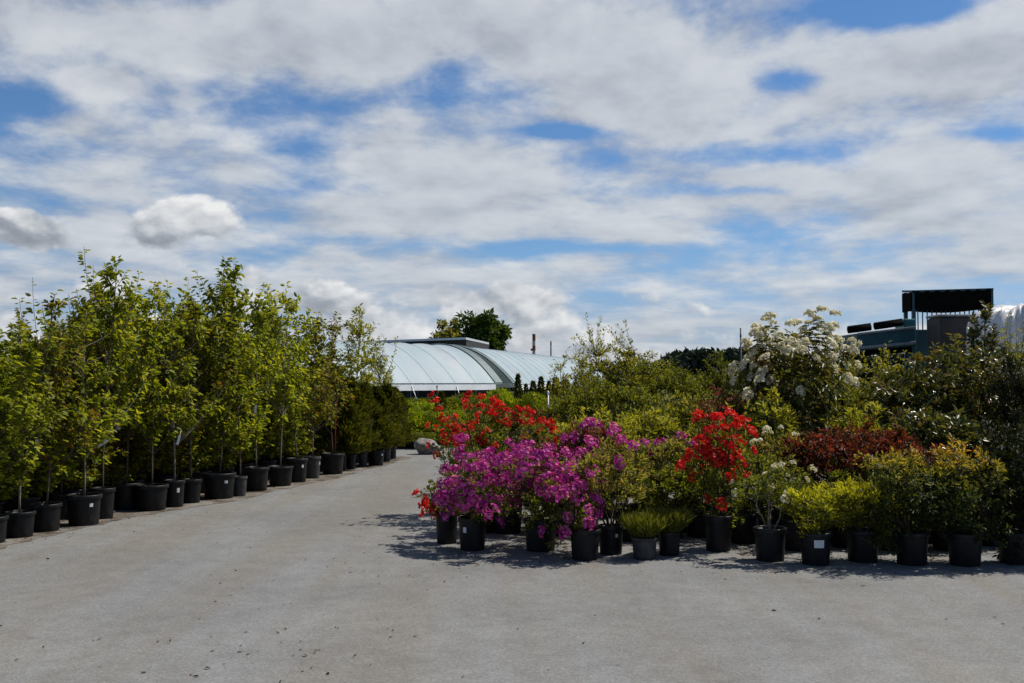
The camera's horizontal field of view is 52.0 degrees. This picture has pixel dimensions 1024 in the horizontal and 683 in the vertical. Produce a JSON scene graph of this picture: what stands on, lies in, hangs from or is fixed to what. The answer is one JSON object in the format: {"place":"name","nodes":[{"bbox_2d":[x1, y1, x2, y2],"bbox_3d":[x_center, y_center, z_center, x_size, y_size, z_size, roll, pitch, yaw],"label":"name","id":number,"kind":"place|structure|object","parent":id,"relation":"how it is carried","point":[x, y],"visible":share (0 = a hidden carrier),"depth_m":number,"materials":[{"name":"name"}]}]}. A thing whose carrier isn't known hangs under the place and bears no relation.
{"place":"outdoors","nodes":[
{"label":"outdoors","id":0,"kind":"place"},
{"bbox_2d":[0,449,410,548],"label":"dirt strip","id":1,"kind":"object","parent":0,"point":[64,526],"visible":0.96,"depth_m":14.20,"materials":[{"name":"soil"}]},
{"bbox_2d":[0,328,55,542],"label":"potted tree","id":2,"kind":"object","parent":1,"relation":"on","point":[15,412],"visible":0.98,"depth_m":10.79,"materials":[{"name":"green plant"}]},
{"bbox_2d":[0,319,68,537],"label":"potted tree","id":3,"kind":"object","parent":1,"relation":"on","point":[20,523],"visible":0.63,"depth_m":11.13,"materials":[{"name":"green plant"}]},
{"bbox_2d":[0,352,71,513],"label":"potted tree","id":4,"kind":"object","parent":1,"relation":"on","point":[4,495],"visible":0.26,"depth_m":11.63,"materials":[{"name":"green plant"}]},
{"bbox_2d":[4,277,113,531],"bbox_3d":[-5.079,0.707,11.664,1.166,2.785,1.113,0,-2,0],"label":"potted tree","id":5,"kind":"object","parent":1,"relation":"on","point":[47,516],"visible":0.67,"depth_m":11.62,"materials":[{"name":"green plant"}]},
{"bbox_2d":[0,353,118,510],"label":"potted tree","id":6,"kind":"object","parent":1,"relation":"on","point":[41,475],"visible":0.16,"depth_m":12.07,"materials":[{"name":"green plant"}]},
{"bbox_2d":[19,319,105,519],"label":"potted tree","id":7,"kind":"object","parent":1,"relation":"on","point":[56,497],"visible":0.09,"depth_m":12.51,"materials":[{"name":"green plant"}]},
{"bbox_2d":[24,305,150,525],"bbox_3d":[-5.007,0.851,12.393,1.173,2.554,1.551,-1,-2,14],"label":"potted tree","id":8,"kind":"object","parent":1,"relation":"on","point":[84,508],"visible":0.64,"depth_m":12.16,"materials":[{"name":"green plant"}]},
{"bbox_2d":[33,320,145,493],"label":"potted tree","id":9,"kind":"object","parent":1,"relation":"on","point":[78,484],"visible":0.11,"depth_m":12.90,"materials":[{"name":"green plant"}]},
{"bbox_2d":[48,325,143,491],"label":"potted tree","id":10,"kind":"object","parent":1,"relation":"on","point":[108,471],"visible":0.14,"depth_m":13.43,"materials":[{"name":"green plant"}]},
{"bbox_2d":[39,249,161,518],"bbox_3d":[-4.908,0.509,12.653,0.956,3.258,1.298,-2,-3,44],"label":"potted tree","id":11,"kind":"object","parent":1,"relation":"on","point":[100,311],"visible":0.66,"depth_m":12.70,"materials":[{"name":"green plant"}]},
{"bbox_2d":[93,285,171,509],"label":"potted tree","id":12,"kind":"object","parent":1,"relation":"on","point":[125,497],"visible":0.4,"depth_m":13.45,"materials":[{"name":"green plant"}]},
{"bbox_2d":[109,344,189,483],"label":"potted tree","id":13,"kind":"object","parent":1,"relation":"on","point":[135,453],"visible":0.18,"depth_m":14.18,"materials":[{"name":"green plant"}]},
{"bbox_2d":[111,277,202,510],"bbox_3d":[-4.825,0.672,13.559,1.440,3.002,0.906,-1,-2,26],"label":"potted tree","id":14,"kind":"object","parent":1,"relation":"on","point":[151,496],"visible":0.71,"depth_m":13.49,"materials":[{"name":"green plant"}]},
{"bbox_2d":[135,351,209,482],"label":"potted tree","id":15,"kind":"object","parent":1,"relation":"on","point":[165,471],"visible":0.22,"depth_m":14.87,"materials":[{"name":"green plant"}]},
{"bbox_2d":[133,306,235,506],"bbox_3d":[-4.473,0.847,14.140,1.118,2.697,1.472,-2,-3,37],"label":"potted tree","id":16,"kind":"object","parent":1,"relation":"on","point":[175,493],"visible":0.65,"depth_m":13.93,"materials":[{"name":"green plant"}]},
{"bbox_2d":[144,281,245,502],"bbox_3d":[-4.464,0.688,14.403,1.805,3.036,1.031,1,-3,-32],"label":"potted tree","id":17,"kind":"object","parent":1,"relation":"on","point":[192,489],"visible":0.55,"depth_m":14.44,"materials":[{"name":"green plant"}]},
{"bbox_2d":[159,299,264,492],"bbox_3d":[-4.610,0.812,15.749,1.354,2.891,1.704,-1,-3,34],"label":"potted tree","id":18,"kind":"object","parent":1,"relation":"on","point":[201,454],"visible":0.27,"depth_m":15.54,"materials":[{"name":"green plant"}]},
{"bbox_2d":[185,310,271,495],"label":"potted tree","id":19,"kind":"object","parent":1,"relation":"on","point":[240,482],"visible":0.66,"depth_m":15.15,"materials":[{"name":"green plant"}]},
{"bbox_2d":[187,256,271,498],"bbox_3d":[-4.112,0.480,15.009,1.128,3.498,1.351,0,-2,0],"label":"potted tree","id":20,"kind":"object","parent":1,"relation":"on","point":[219,484],"visible":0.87,"depth_m":14.83,"materials":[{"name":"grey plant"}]},
{"bbox_2d":[194,362,281,471],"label":"potted tree","id":21,"kind":"object","parent":1,"relation":"on","point":[227,460],"visible":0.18,"depth_m":16.33,"materials":[{"name":"green plant"}]},
{"bbox_2d":[227,330,288,475],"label":"potted tree","id":22,"kind":"object","parent":1,"relation":"on","point":[244,463],"visible":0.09,"depth_m":17.06,"materials":[{"name":"green plant"}]},
{"bbox_2d":[227,288,300,490],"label":"potted tree","id":23,"kind":"object","parent":1,"relation":"on","point":[257,477],"visible":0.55,"depth_m":15.95,"materials":[{"name":"green plant"}]},
{"bbox_2d":[246,321,305,479],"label":"potted tree","id":24,"kind":"object","parent":1,"relation":"on","point":[264,460],"visible":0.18,"depth_m":17.68,"materials":[{"name":"green plant"}]},
{"bbox_2d":[243,388,317,464],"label":"potted tree","id":25,"kind":"object","parent":1,"relation":"on","point":[288,453],"visible":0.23,"depth_m":18.20,"materials":[{"name":"green plant"}]},
{"bbox_2d":[254,281,316,485],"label":"potted tree","id":26,"kind":"object","parent":1,"relation":"on","point":[280,475],"visible":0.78,"depth_m":16.70,"materials":[{"name":"green plant"}]},
{"bbox_2d":[264,310,333,482],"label":"potted tree","id":27,"kind":"object","parent":1,"relation":"on","point":[299,469],"visible":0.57,"depth_m":17.30,"materials":[{"name":"green plant"}]},
{"bbox_2d":[288,364,329,456],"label":"potted tree","id":28,"kind":"object","parent":1,"relation":"on","point":[309,442],"visible":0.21,"depth_m":19.15,"materials":[{"name":"green plant"}]},
{"bbox_2d":[293,311,351,478],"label":"potted tree","id":29,"kind":"object","parent":1,"relation":"on","point":[313,467],"visible":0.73,"depth_m":18.00,"materials":[{"name":"green plant"}]},
{"bbox_2d":[303,317,363,474],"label":"potted tree","id":30,"kind":"object","parent":1,"relation":"on","point":[332,462],"visible":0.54,"depth_m":18.76,"materials":[{"name":"green plant"}]},
{"bbox_2d":[314,384,369,469],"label":"potted conifer","id":31,"kind":"object","parent":1,"relation":"on","point":[352,446],"visible":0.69,"depth_m":19.46,"materials":[{"name":"plant"}]},
{"bbox_2d":[323,377,378,468],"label":"potted conifer","id":32,"kind":"object","parent":1,"relation":"on","point":[360,398],"visible":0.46,"depth_m":19.78,"materials":[{"name":"plant"}]},
{"bbox_2d":[334,303,390,463],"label":"potted tree","id":33,"kind":"object","parent":1,"relation":"on","point":[360,366],"visible":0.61,"depth_m":21.23,"materials":[{"name":"green plant"}]},
{"bbox_2d":[357,381,389,465],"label":"potted conifer","id":34,"kind":"object","parent":1,"relation":"on","point":[369,390],"visible":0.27,"depth_m":20.45,"materials":[{"name":"plant"}]},
{"bbox_2d":[361,334,401,448],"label":"potted tree","id":35,"kind":"object","parent":1,"relation":"on","point":[380,365],"visible":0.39,"depth_m":22.77,"materials":[{"name":"green plant"}]},
{"bbox_2d":[365,385,404,465],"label":"potted conifer","id":36,"kind":"object","parent":1,"relation":"on","point":[376,458],"visible":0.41,"depth_m":20.67,"materials":[{"name":"plant"}]},
{"bbox_2d":[379,383,411,460],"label":"potted conifer","id":37,"kind":"object","parent":1,"relation":"on","point":[388,390],"visible":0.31,"depth_m":21.73,"materials":[{"name":"plant"}]},
{"bbox_2d":[364,337,488,399],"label":"greenhouse","id":38,"kind":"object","parent":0,"point":[467,342],"depth_m":58.24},
{"bbox_2d":[0,448,1023,682],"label":"asphalt yard","id":39,"kind":"structure","parent":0,"point":[127,595],"depth_m":7.70,"materials":[{"name":"grey asphalt"}]},
{"bbox_2d":[411,478,463,543],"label":"flowering azalea","id":40,"kind":"object","parent":39,"relation":"on","point":[446,532],"visible":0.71,"depth_m":10.67,"materials":[{"name":"plant"}]},
{"bbox_2d":[425,412,475,493],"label":"flowering azalea","id":41,"kind":"object","parent":39,"relation":"on","point":[444,431],"visible":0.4,"depth_m":13.11,"materials":[{"name":"plant"}]},
{"bbox_2d":[432,453,514,550],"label":"flowering azalea","id":42,"kind":"object","parent":39,"relation":"on","point":[472,530],"visible":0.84,"depth_m":10.22,"materials":[{"name":"plant"}]},
{"bbox_2d":[428,390,560,505],"bbox_3d":[-0.009,1.356,12.603,1.513,1.561,1.592,2,-3,-43],"label":"flowering azalea","id":43,"kind":"object","parent":39,"relation":"on","point":[507,422],"visible":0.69,"depth_m":12.45,"materials":[{"name":"plant"}]},
{"bbox_2d":[442,433,558,533],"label":"flowering azalea","id":44,"kind":"object","parent":39,"relation":"on","point":[510,528],"visible":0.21,"depth_m":11.36,"materials":[{"name":"plant"}]},
{"bbox_2d":[0,466,1013,680],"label":"fallen leaves","id":45,"kind":"object","parent":39,"relation":"on","point":[327,673],"visible":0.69,"depth_m":9.24,"materials":[{"name":"brown plant"}]},
{"bbox_2d":[465,435,610,551],"bbox_3d":[0.210,1.488,10.324,1.522,1.122,1.032,1,-2,-27],"label":"flowering azalea","id":46,"kind":"object","parent":39,"relation":"on","point":[535,542],"visible":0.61,"depth_m":10.15,"materials":[{"name":"plant"}]},
{"bbox_2d":[530,344,605,421],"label":"olive shrub","id":47,"kind":"object","parent":39,"relation":"on","point":[558,390],"visible":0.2,"depth_m":17.93,"materials":[{"name":"green plant"}]},
{"bbox_2d":[536,471,605,560],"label":"flowering azalea","id":48,"kind":"object","parent":39,"relation":"on","point":[585,542],"visible":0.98,"depth_m":9.69,"materials":[{"name":"plant"}]},
{"bbox_2d":[539,374,606,458],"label":"green shrub","id":49,"kind":"object","parent":39,"relation":"on","point":[568,411],"visible":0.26,"depth_m":14.80,"materials":[{"name":"green plant"}]},
{"bbox_2d":[535,417,625,526],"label":"maroon azalea","id":50,"kind":"object","parent":39,"relation":"on","point":[574,441],"visible":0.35,"depth_m":11.83,"materials":[{"name":"plant"}]},
{"bbox_2d":[543,403,640,517],"bbox_3d":[1.011,1.447,12.831,1.072,1.398,1.197,-2,-3,37],"label":"lime pieris","id":51,"kind":"object","parent":39,"relation":"on","point":[621,422],"visible":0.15,"depth_m":12.78,"materials":[{"name":"plant"}]},
{"bbox_2d":[559,427,651,554],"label":"maroon azalea","id":52,"kind":"object","parent":39,"relation":"on","point":[610,537],"visible":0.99,"depth_m":9.99,"materials":[{"name":"plant"}]},
{"bbox_2d":[570,312,676,419],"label":"olive shrub","id":53,"kind":"object","parent":39,"relation":"on","point":[624,362],"visible":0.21,"depth_m":16.73,"materials":[{"name":"green plant"}]},
{"bbox_2d":[561,371,687,496],"bbox_3d":[1.613,1.329,15.263,1.535,1.821,1.731,2,-3,-44],"label":"green shrub","id":54,"kind":"object","parent":39,"relation":"on","point":[637,399],"visible":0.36,"depth_m":14.97,"materials":[{"name":"green plant"}]},
{"bbox_2d":[600,472,664,541],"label":"dark shrub","id":55,"kind":"object","parent":39,"relation":"on","point":[626,533],"visible":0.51,"depth_m":10.82,"materials":[{"name":"green plant"}]},
{"bbox_2d":[591,429,691,511],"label":"pale azalea","id":56,"kind":"object","parent":39,"relation":"on","point":[660,454],"visible":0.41,"depth_m":11.37,"materials":[{"name":"plant"}]},
{"bbox_2d":[617,508,672,559],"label":"grassy tuft","id":57,"kind":"object","parent":39,"relation":"on","point":[645,529],"visible":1,"depth_m":9.71,"materials":[{"name":"plant"}]},
{"bbox_2d":[618,394,692,485],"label":"green shrub","id":58,"kind":"object","parent":39,"relation":"on","point":[656,404],"visible":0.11,"depth_m":13.74,"materials":[{"name":"green plant"}]},
{"bbox_2d":[620,407,692,503],"bbox_3d":[1.879,1.488,13.252,1.137,1.349,1.047,0,-2,0],"label":"lime pieris","id":59,"kind":"object","parent":39,"relation":"on","point":[668,424],"visible":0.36,"depth_m":13.10,"materials":[{"name":"plant"}]},
{"bbox_2d":[630,462,704,538],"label":"dark shrub","id":60,"kind":"object","parent":39,"relation":"on","point":[683,475],"visible":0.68,"depth_m":11.01,"materials":[{"name":"green plant"}]},
{"bbox_2d":[644,504,696,555],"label":"grassy tuft","id":61,"kind":"object","parent":39,"relation":"on","point":[669,539],"visible":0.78,"depth_m":9.93,"materials":[{"name":"plant"}]},
{"bbox_2d":[617,354,732,491],"bbox_3d":[2.374,1.219,15.837,1.739,2.085,1.545,2,-3,-42],"label":"green shrub","id":62,"kind":"object","parent":39,"relation":"on","point":[663,377],"visible":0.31,"depth_m":15.80,"materials":[{"name":"green plant"}]},
{"bbox_2d":[648,431,709,531],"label":"pale azalea","id":63,"kind":"object","parent":39,"relation":"on","point":[657,440],"visible":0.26,"depth_m":11.56,"materials":[{"name":"plant"}]},
{"bbox_2d":[666,448,725,537],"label":"dark shrub","id":64,"kind":"object","parent":39,"relation":"on","point":[696,528],"visible":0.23,"depth_m":11.12,"materials":[{"name":"green plant"}]},
{"bbox_2d":[659,388,735,501],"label":"green shrub","id":65,"kind":"object","parent":39,"relation":"on","point":[683,412],"visible":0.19,"depth_m":13.90,"materials":[{"name":"green plant"}]},
{"bbox_2d":[662,350,746,436],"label":"green shrub","id":66,"kind":"object","parent":39,"relation":"on","point":[720,381],"visible":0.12,"depth_m":16.45,"materials":[{"name":"green plant"}]},
{"bbox_2d":[675,406,758,551],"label":"flowering azalea","id":67,"kind":"object","parent":39,"relation":"on","point":[718,527],"visible":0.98,"depth_m":10.18,"materials":[{"name":"plant"}]},
{"bbox_2d":[694,384,757,445],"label":"green shrub","id":68,"kind":"object","parent":39,"relation":"on","point":[728,400],"visible":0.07,"depth_m":13.87,"materials":[{"name":"green plant"}]},
{"bbox_2d":[691,446,798,543],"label":"dark shrub","id":69,"kind":"object","parent":39,"relation":"on","point":[742,532],"visible":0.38,"depth_m":10.68,"materials":[{"name":"green plant"}]},
{"bbox_2d":[723,425,811,525],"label":"pale azalea","id":70,"kind":"object","parent":39,"relation":"on","point":[778,453],"visible":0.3,"depth_m":11.31,"materials":[{"name":"plant"}]},
{"bbox_2d":[729,460,816,561],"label":"white flowering shrub","id":71,"kind":"object","parent":39,"relation":"on","point":[769,542],"visible":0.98,"depth_m":9.62,"materials":[{"name":"green plant"}]},
{"bbox_2d":[742,386,804,515],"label":"pieris shrub","id":72,"kind":"object","parent":39,"relation":"on","point":[783,415],"visible":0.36,"depth_m":11.96,"materials":[{"name":"green plant"}]},
{"bbox_2d":[716,305,861,514],"bbox_3d":[3.377,0.854,12.913,1.679,2.590,1.535,0,-2,0],"label":"white rhododendron","id":73,"kind":"object","parent":39,"relation":"on","point":[798,399],"visible":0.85,"depth_m":12.71,"materials":[{"name":"plant"}]},
{"bbox_2d":[772,467,822,551],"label":"dark shrub","id":74,"kind":"object","parent":39,"relation":"on","point":[792,540],"visible":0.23,"depth_m":10.23,"materials":[{"name":"green plant"}]},
{"bbox_2d":[780,484,852,565],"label":"yellow feathery shrub","id":75,"kind":"object","parent":39,"relation":"on","point":[815,541],"visible":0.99,"depth_m":9.43,"materials":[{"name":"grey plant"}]},
{"bbox_2d":[781,425,874,541],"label":"red leaf shrub","id":76,"kind":"object","parent":39,"relation":"on","point":[822,447],"visible":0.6,"depth_m":10.77,"materials":[{"name":"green plant"}]},
{"bbox_2d":[800,350,877,447],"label":"green shrub","id":77,"kind":"object","parent":39,"relation":"on","point":[864,368],"visible":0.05,"depth_m":15.30,"materials":[{"name":"green plant"}]},
{"bbox_2d":[815,466,874,547],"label":"dark shrub","id":78,"kind":"object","parent":39,"relation":"on","point":[838,538],"visible":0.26,"depth_m":10.45,"materials":[{"name":"green plant"}]},
{"bbox_2d":[806,371,883,507],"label":"green shrub","id":79,"kind":"object","parent":39,"relation":"on","point":[841,401],"visible":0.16,"depth_m":13.25,"materials":[{"name":"green plant"}]},
{"bbox_2d":[821,400,892,524],"bbox_3d":[4.050,1.398,12.127,0.898,1.441,0.890,-2,-3,44],"label":"lime pieris","id":80,"kind":"object","parent":39,"relation":"on","point":[858,421],"visible":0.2,"depth_m":12.12,"materials":[{"name":"plant"}]},
{"bbox_2d":[812,475,907,562],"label":"yellow feathery shrub","id":81,"kind":"object","parent":39,"relation":"on","point":[860,549],"visible":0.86,"depth_m":9.57,"materials":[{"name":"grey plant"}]},
{"bbox_2d":[837,340,914,448],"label":"green shrub","id":82,"kind":"object","parent":39,"relation":"on","point":[887,367],"visible":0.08,"depth_m":14.48,"materials":[{"name":"green plant"}]},
{"bbox_2d":[835,416,967,527],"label":"red leaf shrub","id":83,"kind":"object","parent":39,"relation":"on","point":[883,442],"visible":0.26,"depth_m":11.02,"materials":[{"name":"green plant"}]},
{"bbox_2d":[836,349,975,456],"bbox_3d":[5.015,1.115,13.101,1.737,2.081,1.683,-2,-3,41],"label":"glossy shrub","id":84,"kind":"object","parent":39,"relation":"on","point":[894,397],"visible":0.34,"depth_m":13.04,"materials":[{"name":"green plant"}]},
{"bbox_2d":[853,444,988,565],"bbox_3d":[3.604,1.475,9.550,1.185,1.089,1.161,1,-3,-32],"label":"nandina shrub","id":85,"kind":"object","parent":39,"relation":"on","point":[910,543],"visible":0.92,"depth_m":9.39,"materials":[{"name":"green plant"}]},
{"bbox_2d":[886,404,994,507],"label":"glossy shrub","id":86,"kind":"object","parent":39,"relation":"on","point":[923,424],"visible":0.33,"depth_m":11.62,"materials":[{"name":"green plant"}]},
{"bbox_2d":[918,480,979,551],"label":"dark shrub","id":87,"kind":"object","parent":39,"relation":"on","point":[939,543],"visible":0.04,"depth_m":10.25,"materials":[{"name":"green plant"}]},
{"bbox_2d":[898,433,1017,566],"bbox_3d":[4.016,1.426,9.486,0.982,1.181,0.960,0,-2,0],"label":"nandina shrub","id":88,"kind":"object","parent":39,"relation":"on","point":[964,540],"visible":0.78,"depth_m":9.35,"materials":[{"name":"green plant"}]},
{"bbox_2d":[893,332,1023,512],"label":"glossy shrub","id":89,"kind":"object","parent":39,"relation":"on","point":[981,393],"visible":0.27,"depth_m":13.15,"materials":[{"name":"green plant"}]},
{"bbox_2d":[962,300,1004,408],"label":"glossy shrub","id":90,"kind":"object","parent":39,"relation":"on","point":[973,334],"visible":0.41,"depth_m":14.40,"materials":[{"name":"green plant"}]},
{"bbox_2d":[967,404,1023,509],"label":"dark shrub","id":91,"kind":"object","parent":39,"relation":"on","point":[986,426],"visible":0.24,"depth_m":11.50,"materials":[{"name":"green plant"}]},
{"bbox_2d":[967,419,1023,564],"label":"dark shrub","id":92,"kind":"object","parent":39,"relation":"on","point":[1012,553],"visible":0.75,"depth_m":9.48,"materials":[{"name":"green plant"}]},
{"bbox_2d":[967,313,1023,456],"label":"green shrub","id":93,"kind":"object","parent":39,"relation":"on","point":[1018,355],"visible":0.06,"depth_m":15.77,"materials":[{"name":"green plant"}]},
{"bbox_2d":[0,0,1023,366],"label":"sky","id":94,"kind":"structure","parent":0,"point":[685,172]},
{"bbox_2d":[438,387,886,448],"bbox_3d":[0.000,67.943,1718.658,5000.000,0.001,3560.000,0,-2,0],"label":"ground","id":95,"kind":"structure","parent":0,"point":[440,445],"depth_m":93.72,"materials":[{"name":"soil"}]},
{"bbox_2d":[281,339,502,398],"bbox_3d":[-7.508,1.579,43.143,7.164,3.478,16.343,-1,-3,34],"label":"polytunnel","id":96,"kind":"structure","parent":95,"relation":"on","point":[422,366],"depth_m":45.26,"materials":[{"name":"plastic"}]},
{"bbox_2d":[428,318,461,338],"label":"broadleaf tree","id":97,"kind":"object","parent":95,"relation":"on","point":[450,332],"visible":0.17,"depth_m":95.62,"materials":[{"name":"green plant"}]},
{"bbox_2d":[453,307,512,350],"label":"broadleaf tree","id":98,"kind":"object","parent":95,"relation":"on","point":[486,326],"visible":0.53,"depth_m":91.41,"materials":[{"name":"green plant"}]},
{"bbox_2d":[427,344,602,396],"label":"polytunnel","id":99,"kind":"structure","parent":95,"relation":"on","point":[506,366],"depth_m":57.58,"materials":[{"name":"plastic"}]},
{"bbox_2d":[605,346,903,389],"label":"distant wood","id":100,"kind":"object","parent":95,"relation":"on","point":[691,360],"visible":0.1,"depth_m":232.15,"materials":[{"name":"green plant"}]},
{"bbox_2d":[836,318,915,425],"bbox_3d":[8.643,1.045,24.973,1.606,3.137,1.710,0,-2,0],"label":"farm trailer","id":101,"kind":"object","parent":95,"relation":"on","point":[901,336],"visible":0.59,"depth_m":24.23,"materials":[{"name":"teal paint"}]},
{"bbox_2d":[902,288,993,390],"bbox_3d":[10.639,0.643,25.614,1.990,3.949,0.664,0,-2,0],"label":"canopy rack","id":102,"kind":"object","parent":95,"relation":"on","point":[945,301],"visible":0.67,"depth_m":25.36,"materials":[{"name":"black metal"}]},
{"bbox_2d":[926,314,971,387],"bbox_3d":[9.883,0.973,23.330,1.045,3.114,0.760,0,-2,0],"label":"storage container","id":103,"kind":"object","parent":95,"relation":"on","point":[940,326],"visible":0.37,"depth_m":23.03,"materials":[{"name":"grey metal"}]},
{"bbox_2d":[966,303,1023,431],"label":"wrapped load","id":104,"kind":"object","parent":95,"relation":"on","point":[1000,314],"visible":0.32,"depth_m":21.24},
{"bbox_2d":[980,344,1023,470],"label":"shrub","id":105,"kind":"object","parent":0,"point":[1016,390],"visible":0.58,"depth_m":12.35,"materials":[{"name":"plant"}]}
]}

